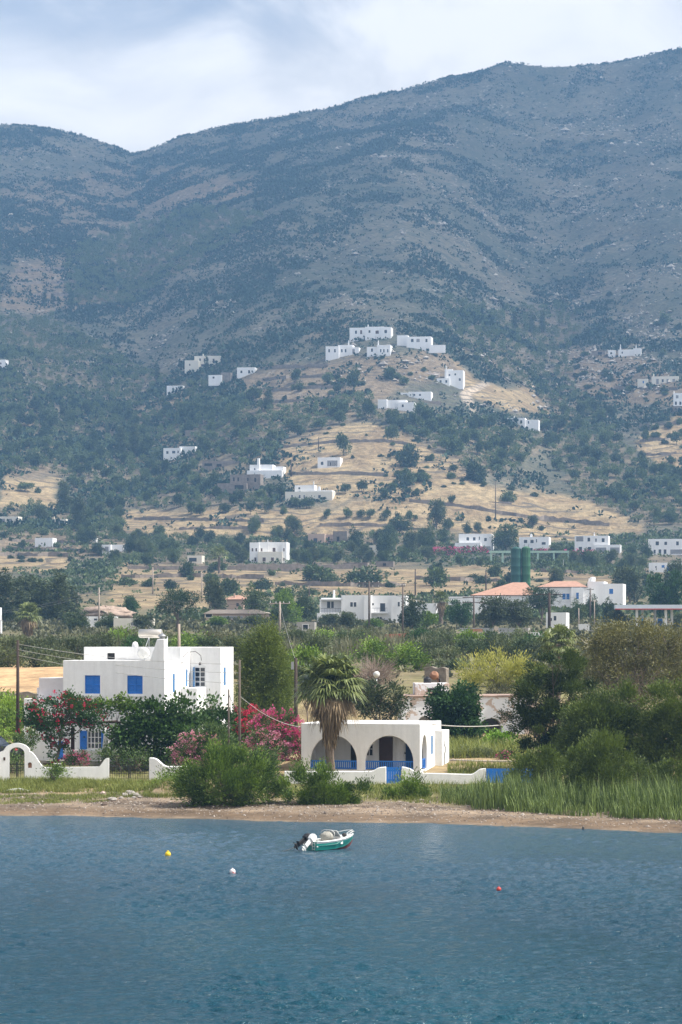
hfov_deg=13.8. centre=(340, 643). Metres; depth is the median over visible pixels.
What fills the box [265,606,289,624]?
pine tree
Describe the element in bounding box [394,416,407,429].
hillside tree
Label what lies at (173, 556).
hillside tree
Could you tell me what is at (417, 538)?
hillside tree
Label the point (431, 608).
white house
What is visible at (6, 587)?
poplar tree
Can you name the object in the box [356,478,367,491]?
hillside tree
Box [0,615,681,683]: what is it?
brush
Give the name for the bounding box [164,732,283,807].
tamarisk bush
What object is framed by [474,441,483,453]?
hillside tree
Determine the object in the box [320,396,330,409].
hillside tree
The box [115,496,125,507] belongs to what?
hillside tree
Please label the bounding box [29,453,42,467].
hillside tree
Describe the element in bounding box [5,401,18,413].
hillside tree
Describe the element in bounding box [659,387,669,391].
hillside bush
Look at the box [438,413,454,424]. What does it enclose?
hillside tree
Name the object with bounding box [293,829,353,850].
motor boat
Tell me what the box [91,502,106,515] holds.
hillside tree
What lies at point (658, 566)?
white house
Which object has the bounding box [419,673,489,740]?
ivy tree
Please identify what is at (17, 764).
iron gate
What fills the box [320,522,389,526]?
dry stone wall
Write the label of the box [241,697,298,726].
cable
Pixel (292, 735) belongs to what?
oleander
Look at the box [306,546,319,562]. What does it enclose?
hillside tree
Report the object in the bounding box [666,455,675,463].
hillside bush
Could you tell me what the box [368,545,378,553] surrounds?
pale house
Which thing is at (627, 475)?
hillside tree
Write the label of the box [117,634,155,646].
brush bush
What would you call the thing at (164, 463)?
hillside tree
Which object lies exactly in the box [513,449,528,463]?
hillside tree
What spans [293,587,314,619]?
broadleaf tree
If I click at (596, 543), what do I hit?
white house
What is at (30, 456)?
hillside tree
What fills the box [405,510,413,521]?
olive tree
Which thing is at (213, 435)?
hillside tree
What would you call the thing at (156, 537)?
hillside tree
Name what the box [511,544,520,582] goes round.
silo
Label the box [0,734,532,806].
grass
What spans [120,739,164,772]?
brush bush
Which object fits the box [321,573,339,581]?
hillside bush
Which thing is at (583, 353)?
hillside bush
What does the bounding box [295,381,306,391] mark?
hillside tree
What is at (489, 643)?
brush bush
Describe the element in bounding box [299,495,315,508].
olive tree
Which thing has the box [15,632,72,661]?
brush bush
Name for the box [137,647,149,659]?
satellite dish
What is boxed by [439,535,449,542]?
olive tree
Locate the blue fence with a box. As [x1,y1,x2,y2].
[486,769,532,782]
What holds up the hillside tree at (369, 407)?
on the terrain at (558, 502)
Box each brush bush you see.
[0,634,28,665]
[0,644,36,667]
[0,687,22,738]
[0,689,28,740]
[0,692,22,732]
[0,708,23,740]
[0,720,13,743]
[2,747,24,773]
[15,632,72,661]
[20,640,63,667]
[31,643,81,665]
[35,756,72,782]
[37,657,65,666]
[53,632,109,658]
[72,629,117,646]
[85,624,137,644]
[89,740,125,766]
[96,737,138,771]
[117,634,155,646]
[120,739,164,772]
[123,627,172,642]
[137,766,183,789]
[140,638,171,646]
[146,627,181,645]
[150,758,178,779]
[165,629,212,645]
[168,635,201,646]
[188,627,233,646]
[191,632,224,646]
[210,633,248,663]
[235,625,269,641]
[282,623,313,646]
[286,642,332,666]
[286,658,308,688]
[289,661,311,721]
[295,627,336,657]
[309,626,338,640]
[329,627,370,651]
[337,650,362,666]
[351,620,378,639]
[399,626,438,641]
[410,632,451,654]
[423,627,458,649]
[423,641,470,659]
[427,653,457,669]
[446,654,470,669]
[450,626,489,650]
[450,635,491,661]
[473,633,504,658]
[482,626,508,643]
[489,632,524,659]
[493,625,539,642]
[507,633,540,658]
[523,627,554,648]
[526,636,564,664]
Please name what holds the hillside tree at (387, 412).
on the terrain at (558, 502)
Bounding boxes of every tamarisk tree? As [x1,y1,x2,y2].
[490,644,603,773]
[547,673,652,788]
[624,671,681,777]
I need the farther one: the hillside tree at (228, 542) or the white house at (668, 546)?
the white house at (668, 546)
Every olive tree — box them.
[183,500,196,514]
[193,500,206,515]
[217,502,231,511]
[246,500,256,514]
[262,498,275,512]
[279,506,288,515]
[290,497,299,507]
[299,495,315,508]
[323,508,330,518]
[343,507,351,517]
[356,508,365,517]
[365,508,375,517]
[378,509,391,519]
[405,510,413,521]
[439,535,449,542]
[454,555,465,566]
[476,556,483,566]
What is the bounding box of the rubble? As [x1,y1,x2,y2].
[1,57,681,458]
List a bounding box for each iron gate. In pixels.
[9,760,24,778]
[110,765,148,779]
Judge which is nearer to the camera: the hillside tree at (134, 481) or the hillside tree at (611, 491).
the hillside tree at (611, 491)
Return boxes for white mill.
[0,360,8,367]
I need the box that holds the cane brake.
[58,625,576,657]
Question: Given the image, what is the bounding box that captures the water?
[0,815,681,1023]
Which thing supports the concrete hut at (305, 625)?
on the terrain at (558, 502)
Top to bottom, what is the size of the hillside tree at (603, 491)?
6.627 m
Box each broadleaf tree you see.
[60,606,89,629]
[94,611,118,627]
[120,594,140,617]
[131,614,154,628]
[201,575,228,609]
[201,615,228,625]
[231,614,268,624]
[241,580,269,615]
[271,587,304,623]
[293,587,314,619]
[316,613,336,628]
[334,611,364,628]
[364,618,388,627]
[397,590,428,628]
[416,610,438,627]
[438,603,450,619]
[446,599,472,625]
[472,592,510,627]
[503,597,533,627]
[559,609,575,623]
[569,598,588,618]
[583,593,601,618]
[601,596,615,621]
[607,608,630,626]
[610,563,643,602]
[641,568,681,623]
[663,558,681,598]
[669,612,681,626]
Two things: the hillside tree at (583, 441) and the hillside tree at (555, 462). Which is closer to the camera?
the hillside tree at (555, 462)
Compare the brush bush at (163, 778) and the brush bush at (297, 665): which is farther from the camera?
the brush bush at (297, 665)
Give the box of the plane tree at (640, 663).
[559,612,681,709]
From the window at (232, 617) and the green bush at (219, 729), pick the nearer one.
the green bush at (219, 729)
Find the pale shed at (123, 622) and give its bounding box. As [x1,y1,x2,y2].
[114,618,154,629]
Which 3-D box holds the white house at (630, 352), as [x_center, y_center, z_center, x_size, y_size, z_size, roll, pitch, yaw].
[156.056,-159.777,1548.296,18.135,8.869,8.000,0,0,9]
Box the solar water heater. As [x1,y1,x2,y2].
[138,629,167,646]
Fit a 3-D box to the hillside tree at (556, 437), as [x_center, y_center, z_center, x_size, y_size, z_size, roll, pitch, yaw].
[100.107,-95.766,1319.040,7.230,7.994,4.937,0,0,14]
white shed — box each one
[81,616,116,626]
[102,545,122,553]
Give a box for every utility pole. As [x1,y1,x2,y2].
[16,640,19,736]
[98,588,99,620]
[152,567,153,593]
[178,624,180,646]
[228,689,229,744]
[238,660,240,745]
[269,601,289,632]
[290,460,291,476]
[291,658,297,741]
[358,581,379,626]
[400,584,403,631]
[463,596,484,627]
[485,570,486,590]
[495,481,495,515]
[535,592,562,628]
[587,588,593,618]
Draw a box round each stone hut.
[185,430,200,437]
[239,437,262,447]
[343,563,368,567]
[376,561,394,566]
[591,351,605,356]
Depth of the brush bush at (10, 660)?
237.39 m
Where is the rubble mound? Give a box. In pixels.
[75,605,136,617]
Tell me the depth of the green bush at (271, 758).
156.28 m
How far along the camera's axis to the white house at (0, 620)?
428.85 m
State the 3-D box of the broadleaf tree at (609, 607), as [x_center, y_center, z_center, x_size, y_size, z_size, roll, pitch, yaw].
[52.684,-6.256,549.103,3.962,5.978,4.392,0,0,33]
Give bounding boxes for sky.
[0,0,681,152]
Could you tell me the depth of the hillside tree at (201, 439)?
1298.07 m
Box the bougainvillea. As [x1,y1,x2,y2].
[11,685,116,764]
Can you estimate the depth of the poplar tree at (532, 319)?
1672.84 m
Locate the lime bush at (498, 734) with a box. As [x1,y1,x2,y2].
[477,726,519,747]
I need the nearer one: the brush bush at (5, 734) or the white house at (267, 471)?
the brush bush at (5, 734)
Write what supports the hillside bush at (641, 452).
on the terrain at (558, 502)
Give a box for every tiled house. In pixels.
[471,582,536,611]
[538,560,589,607]
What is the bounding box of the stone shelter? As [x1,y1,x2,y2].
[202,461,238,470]
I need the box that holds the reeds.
[439,765,681,820]
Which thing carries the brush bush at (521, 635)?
on the terrain at (558, 502)
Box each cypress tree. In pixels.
[40,292,46,304]
[47,393,54,408]
[59,402,64,414]
[66,289,74,311]
[67,433,72,445]
[153,361,160,382]
[203,356,208,369]
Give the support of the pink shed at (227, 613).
on the terrain at (558, 502)
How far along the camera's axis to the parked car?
170.30 m
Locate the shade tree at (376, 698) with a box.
[343,675,415,719]
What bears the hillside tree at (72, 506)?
on the terrain at (558, 502)
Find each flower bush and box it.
[8,725,41,759]
[63,747,92,766]
[495,744,514,759]
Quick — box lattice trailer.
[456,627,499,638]
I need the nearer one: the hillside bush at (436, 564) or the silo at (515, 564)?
the silo at (515, 564)
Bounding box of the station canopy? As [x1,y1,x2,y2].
[614,605,681,625]
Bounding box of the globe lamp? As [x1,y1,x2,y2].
[373,671,379,716]
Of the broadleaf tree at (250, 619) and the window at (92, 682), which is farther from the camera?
the broadleaf tree at (250, 619)
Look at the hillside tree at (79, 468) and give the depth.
1273.45 m
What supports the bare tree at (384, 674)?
on the terrain at (558, 502)
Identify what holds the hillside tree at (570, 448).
on the terrain at (558, 502)
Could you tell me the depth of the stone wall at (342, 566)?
912.35 m
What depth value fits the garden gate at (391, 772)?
156.05 m
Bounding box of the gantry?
[489,551,568,562]
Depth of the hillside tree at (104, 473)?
1275.26 m
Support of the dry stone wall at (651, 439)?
on the terrain at (558, 502)
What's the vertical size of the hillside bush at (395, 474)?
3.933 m
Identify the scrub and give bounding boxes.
[0,47,681,530]
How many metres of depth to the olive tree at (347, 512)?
1130.32 m
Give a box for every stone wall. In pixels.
[0,547,111,552]
[0,552,67,556]
[0,691,36,711]
[11,292,89,296]
[12,539,90,543]
[14,280,75,284]
[15,267,63,271]
[121,573,263,578]
[127,566,235,569]
[134,516,263,521]
[179,526,248,529]
[236,563,301,571]
[259,363,327,368]
[262,373,339,380]
[272,385,343,391]
[273,396,339,402]
[275,580,404,586]
[281,439,410,447]
[288,471,384,475]
[302,564,357,568]
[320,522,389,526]
[409,498,608,525]
[416,401,440,404]
[416,576,499,581]
[424,666,448,682]
[449,759,511,761]
[492,502,511,504]
[534,568,610,574]
[614,385,677,389]
[639,420,676,427]
[639,437,669,441]
[646,451,676,455]
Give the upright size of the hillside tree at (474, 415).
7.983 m
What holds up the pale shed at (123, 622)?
on the terrain at (558, 502)
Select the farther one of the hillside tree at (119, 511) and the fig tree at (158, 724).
the hillside tree at (119, 511)
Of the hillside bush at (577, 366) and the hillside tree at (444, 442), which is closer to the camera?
the hillside tree at (444, 442)
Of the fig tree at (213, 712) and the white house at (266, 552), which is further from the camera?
the white house at (266, 552)
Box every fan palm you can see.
[11,601,42,636]
[209,545,230,572]
[288,649,369,770]
[431,590,450,623]
[535,623,578,724]
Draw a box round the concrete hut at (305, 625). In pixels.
[297,622,315,630]
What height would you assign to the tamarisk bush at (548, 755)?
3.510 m
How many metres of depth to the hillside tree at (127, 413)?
1420.54 m
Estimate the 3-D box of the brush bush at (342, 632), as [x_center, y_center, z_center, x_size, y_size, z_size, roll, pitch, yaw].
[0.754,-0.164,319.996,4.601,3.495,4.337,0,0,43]
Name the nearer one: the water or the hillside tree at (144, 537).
the water
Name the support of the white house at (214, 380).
on the terrain at (558, 502)
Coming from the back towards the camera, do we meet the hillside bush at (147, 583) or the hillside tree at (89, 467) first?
the hillside tree at (89, 467)
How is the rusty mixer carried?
on the terrain at (558, 502)
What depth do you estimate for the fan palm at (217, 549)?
879.24 m
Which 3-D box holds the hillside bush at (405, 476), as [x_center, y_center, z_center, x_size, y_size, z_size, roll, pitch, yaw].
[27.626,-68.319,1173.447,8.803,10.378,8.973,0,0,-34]
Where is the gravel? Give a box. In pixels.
[0,788,681,830]
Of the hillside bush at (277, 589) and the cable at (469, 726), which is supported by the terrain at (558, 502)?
the hillside bush at (277, 589)
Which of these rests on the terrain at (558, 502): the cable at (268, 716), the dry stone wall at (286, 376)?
the dry stone wall at (286, 376)
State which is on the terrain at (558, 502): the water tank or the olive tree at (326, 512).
the olive tree at (326, 512)
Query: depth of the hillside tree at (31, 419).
1376.67 m
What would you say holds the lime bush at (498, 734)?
on the terrain at (558, 502)
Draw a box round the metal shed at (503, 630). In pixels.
[460,628,529,636]
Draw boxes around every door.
[71,728,74,749]
[351,745,356,767]
[379,737,392,767]
[395,737,403,767]
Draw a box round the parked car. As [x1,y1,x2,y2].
[0,736,23,758]
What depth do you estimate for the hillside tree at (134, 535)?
1033.09 m
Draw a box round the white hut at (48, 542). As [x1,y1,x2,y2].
[35,538,56,546]
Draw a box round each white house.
[0,516,21,522]
[0,608,1,632]
[24,633,232,767]
[163,446,196,461]
[167,385,184,394]
[185,354,220,373]
[208,367,256,386]
[247,458,285,478]
[250,539,289,562]
[285,481,335,500]
[317,590,408,622]
[318,457,342,467]
[326,340,360,360]
[350,325,392,341]
[367,340,392,356]
[378,399,415,411]
[397,335,444,352]
[401,392,432,400]
[416,603,437,613]
[437,366,464,388]
[448,596,501,614]
[455,534,493,550]
[507,416,539,431]
[519,534,550,550]
[546,612,568,628]
[575,532,620,552]
[587,577,625,604]
[608,344,641,356]
[637,374,678,387]
[648,539,681,554]
[649,563,681,571]
[673,392,681,412]
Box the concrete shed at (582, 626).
[578,624,593,631]
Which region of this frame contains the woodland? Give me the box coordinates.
[0,202,681,577]
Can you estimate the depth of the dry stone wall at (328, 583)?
793.42 m
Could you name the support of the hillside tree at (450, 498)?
on the terrain at (558, 502)
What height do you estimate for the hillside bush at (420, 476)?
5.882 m
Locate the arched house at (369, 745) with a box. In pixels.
[301,720,448,772]
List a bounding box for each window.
[80,731,102,749]
[83,673,101,696]
[125,673,144,696]
[193,667,205,686]
[217,616,242,618]
[234,485,243,488]
[302,624,307,629]
[327,460,337,465]
[367,743,373,755]
[380,603,385,611]
[576,536,583,541]
[596,547,605,551]
[670,549,681,553]
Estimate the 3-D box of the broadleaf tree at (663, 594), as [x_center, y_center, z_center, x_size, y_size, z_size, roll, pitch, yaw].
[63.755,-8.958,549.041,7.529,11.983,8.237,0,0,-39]
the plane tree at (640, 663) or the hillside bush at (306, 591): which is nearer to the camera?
the plane tree at (640, 663)
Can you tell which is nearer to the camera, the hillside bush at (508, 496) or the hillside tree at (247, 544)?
the hillside tree at (247, 544)
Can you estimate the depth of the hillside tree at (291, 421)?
1281.95 m
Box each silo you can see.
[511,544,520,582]
[521,544,529,585]
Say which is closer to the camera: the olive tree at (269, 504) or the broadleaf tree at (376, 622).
the broadleaf tree at (376, 622)
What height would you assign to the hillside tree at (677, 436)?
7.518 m
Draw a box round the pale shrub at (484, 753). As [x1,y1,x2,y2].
[449,743,501,757]
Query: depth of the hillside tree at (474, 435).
1250.95 m
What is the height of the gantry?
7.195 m
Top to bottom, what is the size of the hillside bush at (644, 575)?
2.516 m
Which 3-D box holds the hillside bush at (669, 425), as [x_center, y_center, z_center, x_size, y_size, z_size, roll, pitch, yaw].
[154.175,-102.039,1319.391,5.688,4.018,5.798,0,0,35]
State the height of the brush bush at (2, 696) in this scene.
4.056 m
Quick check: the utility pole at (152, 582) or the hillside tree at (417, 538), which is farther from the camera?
the hillside tree at (417, 538)
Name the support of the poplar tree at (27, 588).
on the terrain at (558, 502)
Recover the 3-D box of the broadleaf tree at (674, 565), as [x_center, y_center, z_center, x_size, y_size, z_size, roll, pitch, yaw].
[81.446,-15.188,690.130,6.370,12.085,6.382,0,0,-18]
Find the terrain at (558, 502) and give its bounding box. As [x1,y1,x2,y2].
[0,48,681,832]
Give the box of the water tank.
[424,677,430,682]
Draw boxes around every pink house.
[225,593,246,609]
[308,534,332,544]
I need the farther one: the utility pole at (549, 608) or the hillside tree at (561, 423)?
the hillside tree at (561, 423)
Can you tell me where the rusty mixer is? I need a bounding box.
[429,671,440,681]
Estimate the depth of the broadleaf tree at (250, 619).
488.83 m
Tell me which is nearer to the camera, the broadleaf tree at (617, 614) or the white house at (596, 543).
the broadleaf tree at (617, 614)
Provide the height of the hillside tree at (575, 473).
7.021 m
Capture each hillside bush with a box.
[0,531,8,537]
[17,539,26,547]
[26,557,38,561]
[35,487,41,492]
[38,527,48,534]
[53,542,62,547]
[119,576,139,584]
[140,578,155,586]
[163,579,180,588]
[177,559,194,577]
[186,575,194,579]
[203,571,222,583]
[208,561,228,570]
[219,577,241,594]
[247,578,273,588]
[268,570,276,575]
[271,586,282,592]
[278,587,296,596]
[299,560,336,580]
[304,588,320,594]
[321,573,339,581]
[333,383,341,390]
[339,565,386,586]
[380,365,396,379]
[384,581,396,587]
[387,482,397,488]
[393,470,400,476]
[396,443,421,467]
[398,467,416,485]
[413,471,432,481]
[420,565,449,585]
[428,453,434,460]
[429,562,444,569]
[445,471,457,478]
[446,434,467,454]
[448,464,457,469]
[464,457,488,482]
[465,573,479,577]
[473,575,492,583]
[486,564,503,576]
[490,577,506,588]
[499,489,518,501]
[504,570,510,582]
[529,492,538,496]
[572,308,582,314]
[572,363,580,369]
[573,372,583,376]
[578,351,588,355]
[583,384,594,388]
[605,404,619,413]
[607,374,614,381]
[624,384,633,392]
[637,450,646,456]
[640,573,646,578]
[650,431,661,437]
[657,348,666,355]
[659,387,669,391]
[664,421,673,428]
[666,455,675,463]
[673,322,681,329]
[676,417,681,424]
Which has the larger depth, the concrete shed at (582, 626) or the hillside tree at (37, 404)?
the hillside tree at (37, 404)
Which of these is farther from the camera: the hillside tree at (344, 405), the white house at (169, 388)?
the white house at (169, 388)
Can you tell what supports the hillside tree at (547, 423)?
on the terrain at (558, 502)
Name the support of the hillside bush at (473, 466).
on the terrain at (558, 502)
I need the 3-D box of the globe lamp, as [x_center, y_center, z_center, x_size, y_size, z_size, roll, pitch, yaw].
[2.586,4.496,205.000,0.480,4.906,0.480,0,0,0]
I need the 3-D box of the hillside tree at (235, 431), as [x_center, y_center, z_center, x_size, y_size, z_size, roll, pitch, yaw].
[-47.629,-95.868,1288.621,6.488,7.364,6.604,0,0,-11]
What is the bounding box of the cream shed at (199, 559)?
[187,555,204,563]
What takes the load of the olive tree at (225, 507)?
on the terrain at (558, 502)
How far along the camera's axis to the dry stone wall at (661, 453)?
1270.40 m
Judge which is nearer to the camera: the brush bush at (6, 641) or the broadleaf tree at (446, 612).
the brush bush at (6, 641)
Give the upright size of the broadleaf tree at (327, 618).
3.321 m
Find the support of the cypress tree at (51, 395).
on the terrain at (558, 502)
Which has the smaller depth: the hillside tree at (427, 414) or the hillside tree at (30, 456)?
the hillside tree at (427, 414)
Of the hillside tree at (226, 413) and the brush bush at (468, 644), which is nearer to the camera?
the brush bush at (468, 644)
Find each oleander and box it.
[164,724,223,767]
[232,700,273,752]
[241,704,305,760]
[242,725,292,760]
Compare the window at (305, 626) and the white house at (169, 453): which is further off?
the white house at (169, 453)
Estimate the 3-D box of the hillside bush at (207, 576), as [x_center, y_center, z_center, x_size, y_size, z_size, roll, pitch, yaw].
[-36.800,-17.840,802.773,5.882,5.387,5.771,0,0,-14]
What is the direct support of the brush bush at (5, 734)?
on the terrain at (558, 502)
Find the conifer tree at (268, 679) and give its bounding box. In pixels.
[233,602,304,726]
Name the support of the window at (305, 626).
in the concrete hut at (305, 625)
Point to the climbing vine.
(119, 702)
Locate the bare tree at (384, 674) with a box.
[349,647,408,689]
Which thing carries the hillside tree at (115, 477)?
on the terrain at (558, 502)
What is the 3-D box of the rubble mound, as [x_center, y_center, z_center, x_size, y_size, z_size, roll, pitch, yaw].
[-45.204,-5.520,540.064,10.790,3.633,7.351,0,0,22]
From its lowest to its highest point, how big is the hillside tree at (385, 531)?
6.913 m
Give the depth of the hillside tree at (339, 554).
946.28 m
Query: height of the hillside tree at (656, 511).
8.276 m
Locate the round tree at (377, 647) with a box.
[347,635,432,670]
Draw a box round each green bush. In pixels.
[195,719,241,749]
[247,742,283,780]
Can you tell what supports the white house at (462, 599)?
on the terrain at (558, 502)
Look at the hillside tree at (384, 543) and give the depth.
982.96 m
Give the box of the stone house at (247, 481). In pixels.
[217,474,262,494]
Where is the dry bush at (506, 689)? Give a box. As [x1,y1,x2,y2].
[482,679,514,693]
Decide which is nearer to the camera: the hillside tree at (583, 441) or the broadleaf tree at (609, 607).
the broadleaf tree at (609, 607)
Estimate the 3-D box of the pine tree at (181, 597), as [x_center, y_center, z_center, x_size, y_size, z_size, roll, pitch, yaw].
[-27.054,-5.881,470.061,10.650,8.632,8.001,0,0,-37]
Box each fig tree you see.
[101,687,211,768]
[188,688,246,762]
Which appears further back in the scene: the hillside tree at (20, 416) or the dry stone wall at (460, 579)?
the hillside tree at (20, 416)
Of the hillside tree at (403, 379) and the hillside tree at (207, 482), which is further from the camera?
the hillside tree at (403, 379)
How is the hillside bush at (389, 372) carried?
on the terrain at (558, 502)
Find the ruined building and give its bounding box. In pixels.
[397,683,535,733]
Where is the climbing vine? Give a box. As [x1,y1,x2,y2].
[84,691,139,749]
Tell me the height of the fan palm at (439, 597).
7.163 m
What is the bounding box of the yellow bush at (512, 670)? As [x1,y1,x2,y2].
[451,640,550,687]
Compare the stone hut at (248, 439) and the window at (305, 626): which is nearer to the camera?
the window at (305, 626)
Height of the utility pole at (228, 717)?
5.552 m
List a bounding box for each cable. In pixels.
[19,655,237,683]
[20,644,208,663]
[21,650,228,672]
[100,593,277,608]
[101,589,239,604]
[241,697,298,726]
[433,723,511,726]
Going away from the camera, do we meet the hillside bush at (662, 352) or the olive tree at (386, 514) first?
the olive tree at (386, 514)
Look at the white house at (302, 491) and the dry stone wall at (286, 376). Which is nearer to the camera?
the white house at (302, 491)
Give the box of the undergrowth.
[0,506,681,621]
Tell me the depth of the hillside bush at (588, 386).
1461.95 m
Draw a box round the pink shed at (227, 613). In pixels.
[203,610,269,620]
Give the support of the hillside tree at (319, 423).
on the terrain at (558, 502)
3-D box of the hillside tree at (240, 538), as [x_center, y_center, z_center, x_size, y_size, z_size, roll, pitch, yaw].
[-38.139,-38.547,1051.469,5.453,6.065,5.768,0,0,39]
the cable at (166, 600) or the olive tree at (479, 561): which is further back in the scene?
the olive tree at (479, 561)
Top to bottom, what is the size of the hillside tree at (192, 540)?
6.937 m
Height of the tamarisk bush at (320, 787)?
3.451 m
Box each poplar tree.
[0,567,19,622]
[9,576,33,620]
[14,574,44,600]
[23,577,51,620]
[42,568,75,620]
[55,480,72,510]
[60,585,81,618]
[70,493,86,529]
[128,423,142,454]
[262,387,274,409]
[511,311,518,329]
[528,312,535,331]
[538,310,545,332]
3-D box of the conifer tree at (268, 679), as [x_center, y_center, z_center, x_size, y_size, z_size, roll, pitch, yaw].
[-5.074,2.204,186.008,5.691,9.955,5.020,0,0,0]
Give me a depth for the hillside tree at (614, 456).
1262.45 m
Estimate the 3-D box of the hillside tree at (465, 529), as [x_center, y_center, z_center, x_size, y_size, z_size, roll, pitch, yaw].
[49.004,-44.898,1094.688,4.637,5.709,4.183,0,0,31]
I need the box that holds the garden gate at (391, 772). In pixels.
[386,767,400,782]
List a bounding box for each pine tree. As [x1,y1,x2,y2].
[152,587,206,628]
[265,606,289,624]
[519,586,562,623]
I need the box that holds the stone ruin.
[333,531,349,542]
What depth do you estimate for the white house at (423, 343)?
1381.74 m
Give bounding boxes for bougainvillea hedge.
[431,545,464,555]
[457,545,488,553]
[532,547,550,554]
[562,548,596,555]
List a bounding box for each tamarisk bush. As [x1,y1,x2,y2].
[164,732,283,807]
[271,754,375,804]
[378,765,432,798]
[502,735,570,783]
[554,719,642,794]
[623,755,681,790]
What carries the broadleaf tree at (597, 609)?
on the terrain at (558, 502)
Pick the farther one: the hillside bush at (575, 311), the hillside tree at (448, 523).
the hillside bush at (575, 311)
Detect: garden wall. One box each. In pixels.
[0,743,108,780]
[149,758,186,778]
[284,767,385,783]
[402,767,485,783]
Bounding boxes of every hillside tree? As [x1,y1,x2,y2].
[0,405,8,414]
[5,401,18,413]
[9,455,23,469]
[10,423,24,439]
[14,411,27,422]
[17,481,34,491]
[22,413,36,424]
[25,448,38,462]
[29,398,43,409]
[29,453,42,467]
[34,504,48,517]
[39,433,54,446]
[41,445,56,455]
[45,412,58,424]
[47,448,55,460]
[61,412,76,423]
[66,475,81,489]
[67,457,78,468]
[70,503,83,512]
[72,462,87,476]
[73,453,88,462]
[76,529,90,542]
[83,461,93,476]
[83,527,97,541]
[91,459,104,472]
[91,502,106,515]
[91,541,105,554]
[99,466,112,477]
[104,496,117,507]
[108,549,121,559]
[109,475,122,481]
[110,524,126,538]
[111,504,124,516]
[114,479,128,491]
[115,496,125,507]
[117,452,128,463]
[120,408,132,421]
[122,536,134,552]
[124,531,138,542]
[128,475,140,488]
[134,528,144,537]
[135,540,147,552]
[138,467,151,475]
[138,471,150,484]
[139,531,151,541]
[139,535,150,543]
[140,553,153,565]
[141,490,152,502]
[142,435,154,448]
[142,542,152,552]
[146,450,160,460]
[150,464,159,476]
[152,532,162,543]
[153,525,165,534]
[157,537,167,551]
[158,458,170,473]
[161,401,173,411]
[165,538,179,552]
[166,545,179,563]
[172,493,184,507]
[173,480,188,492]
[179,463,192,472]
[184,419,194,429]
[186,531,198,546]
[188,457,197,469]
[191,475,204,484]
[193,523,204,538]
[196,435,210,447]
[202,476,212,487]
[203,440,211,454]
[204,529,215,542]
[205,430,217,443]
[206,471,220,481]
[212,438,228,449]
[212,485,224,497]
[216,532,229,544]
[217,442,229,454]
[220,407,235,420]
[224,540,233,552]
[227,493,239,506]
[229,543,241,559]
[230,415,239,426]
[230,426,242,439]
[232,532,245,544]
[233,488,248,500]
[235,548,248,563]
[238,420,250,433]
[241,539,254,551]
[245,441,257,454]
[246,386,262,399]
[246,412,258,426]
[247,513,260,532]
[252,488,266,499]
[265,430,277,440]
[265,483,274,494]
[269,525,284,536]
[272,482,285,494]
[282,527,295,539]
[284,417,298,427]
[284,514,303,535]
[287,533,299,548]
[288,547,303,563]
[289,368,301,381]
[290,424,303,435]
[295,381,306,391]
[300,549,312,563]
[302,539,315,549]
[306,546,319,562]
[313,417,325,427]
[317,546,329,560]
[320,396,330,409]
[322,371,334,383]
[327,405,337,415]
[331,549,345,562]
[332,398,340,409]
[333,407,347,423]
[334,401,348,413]
[335,431,351,455]
[340,483,350,491]
[343,364,360,389]
[346,539,357,556]
[347,524,363,552]
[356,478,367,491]
[357,542,369,559]
[360,397,371,413]
[361,549,374,562]
[363,400,377,417]
[371,528,383,542]
[375,531,393,552]
[376,550,389,560]
[380,487,389,498]
[380,526,390,537]
[382,408,392,421]
[382,521,396,534]
[384,422,399,438]
[386,533,399,549]
[388,412,397,424]
[388,516,415,534]
[389,536,395,552]
[392,408,400,418]
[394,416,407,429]
[398,544,411,559]
[399,375,408,383]
[402,530,417,557]
[407,411,423,427]
[412,401,425,414]
[415,531,423,547]
[416,426,430,439]
[418,520,435,550]
[420,409,435,420]
[420,546,433,559]
[424,418,437,429]
[426,497,446,529]
[437,526,447,539]
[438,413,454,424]
[438,435,452,448]
[439,418,452,428]
[441,518,453,529]
[447,494,455,502]
[449,426,458,436]
[459,427,470,443]
[461,520,472,533]
[468,418,478,429]
[470,411,479,421]
[470,430,481,442]
[473,522,483,533]
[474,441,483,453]
[475,416,487,427]
[483,438,493,452]
[485,412,499,423]
[488,457,504,466]
[489,523,518,549]
[490,439,499,450]
[498,438,507,449]
[498,449,507,459]
[500,431,514,443]
[502,435,513,446]
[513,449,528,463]
[527,514,537,526]
[540,418,552,431]
[542,437,554,448]
[543,431,552,439]
[547,568,564,582]
[548,544,561,557]
[549,431,561,444]
[551,414,563,420]
[551,456,563,469]
[552,414,568,431]
[558,400,568,413]
[563,442,577,453]
[567,453,579,466]
[568,468,580,478]
[568,551,581,564]
[571,414,583,430]
[575,402,586,415]
[575,443,591,458]
[576,430,590,442]
[578,547,589,564]
[579,437,588,448]
[584,550,597,565]
[586,457,599,467]
[587,397,602,410]
[589,447,604,459]
[589,468,602,481]
[596,482,605,495]
[597,486,609,499]
[598,432,612,446]
[601,466,608,477]
[603,549,618,563]
[607,466,621,476]
[607,485,616,497]
[609,453,620,464]
[610,431,623,440]
[612,486,623,500]
[613,483,622,491]
[616,559,629,570]
[620,488,632,502]
[622,470,636,481]
[624,542,636,554]
[624,552,637,567]
[626,477,639,489]
[628,500,641,511]
[636,553,647,568]
[637,455,650,468]
[640,542,653,556]
[641,430,649,441]
[648,461,659,474]
[649,502,663,519]
[657,460,669,471]
[657,488,669,499]
[658,310,671,325]
[661,475,671,488]
[664,506,679,518]
[664,511,677,523]
[667,479,679,492]
[670,431,681,444]
[672,467,681,476]
[673,488,681,498]
[674,496,681,506]
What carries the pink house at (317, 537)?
on the terrain at (558, 502)

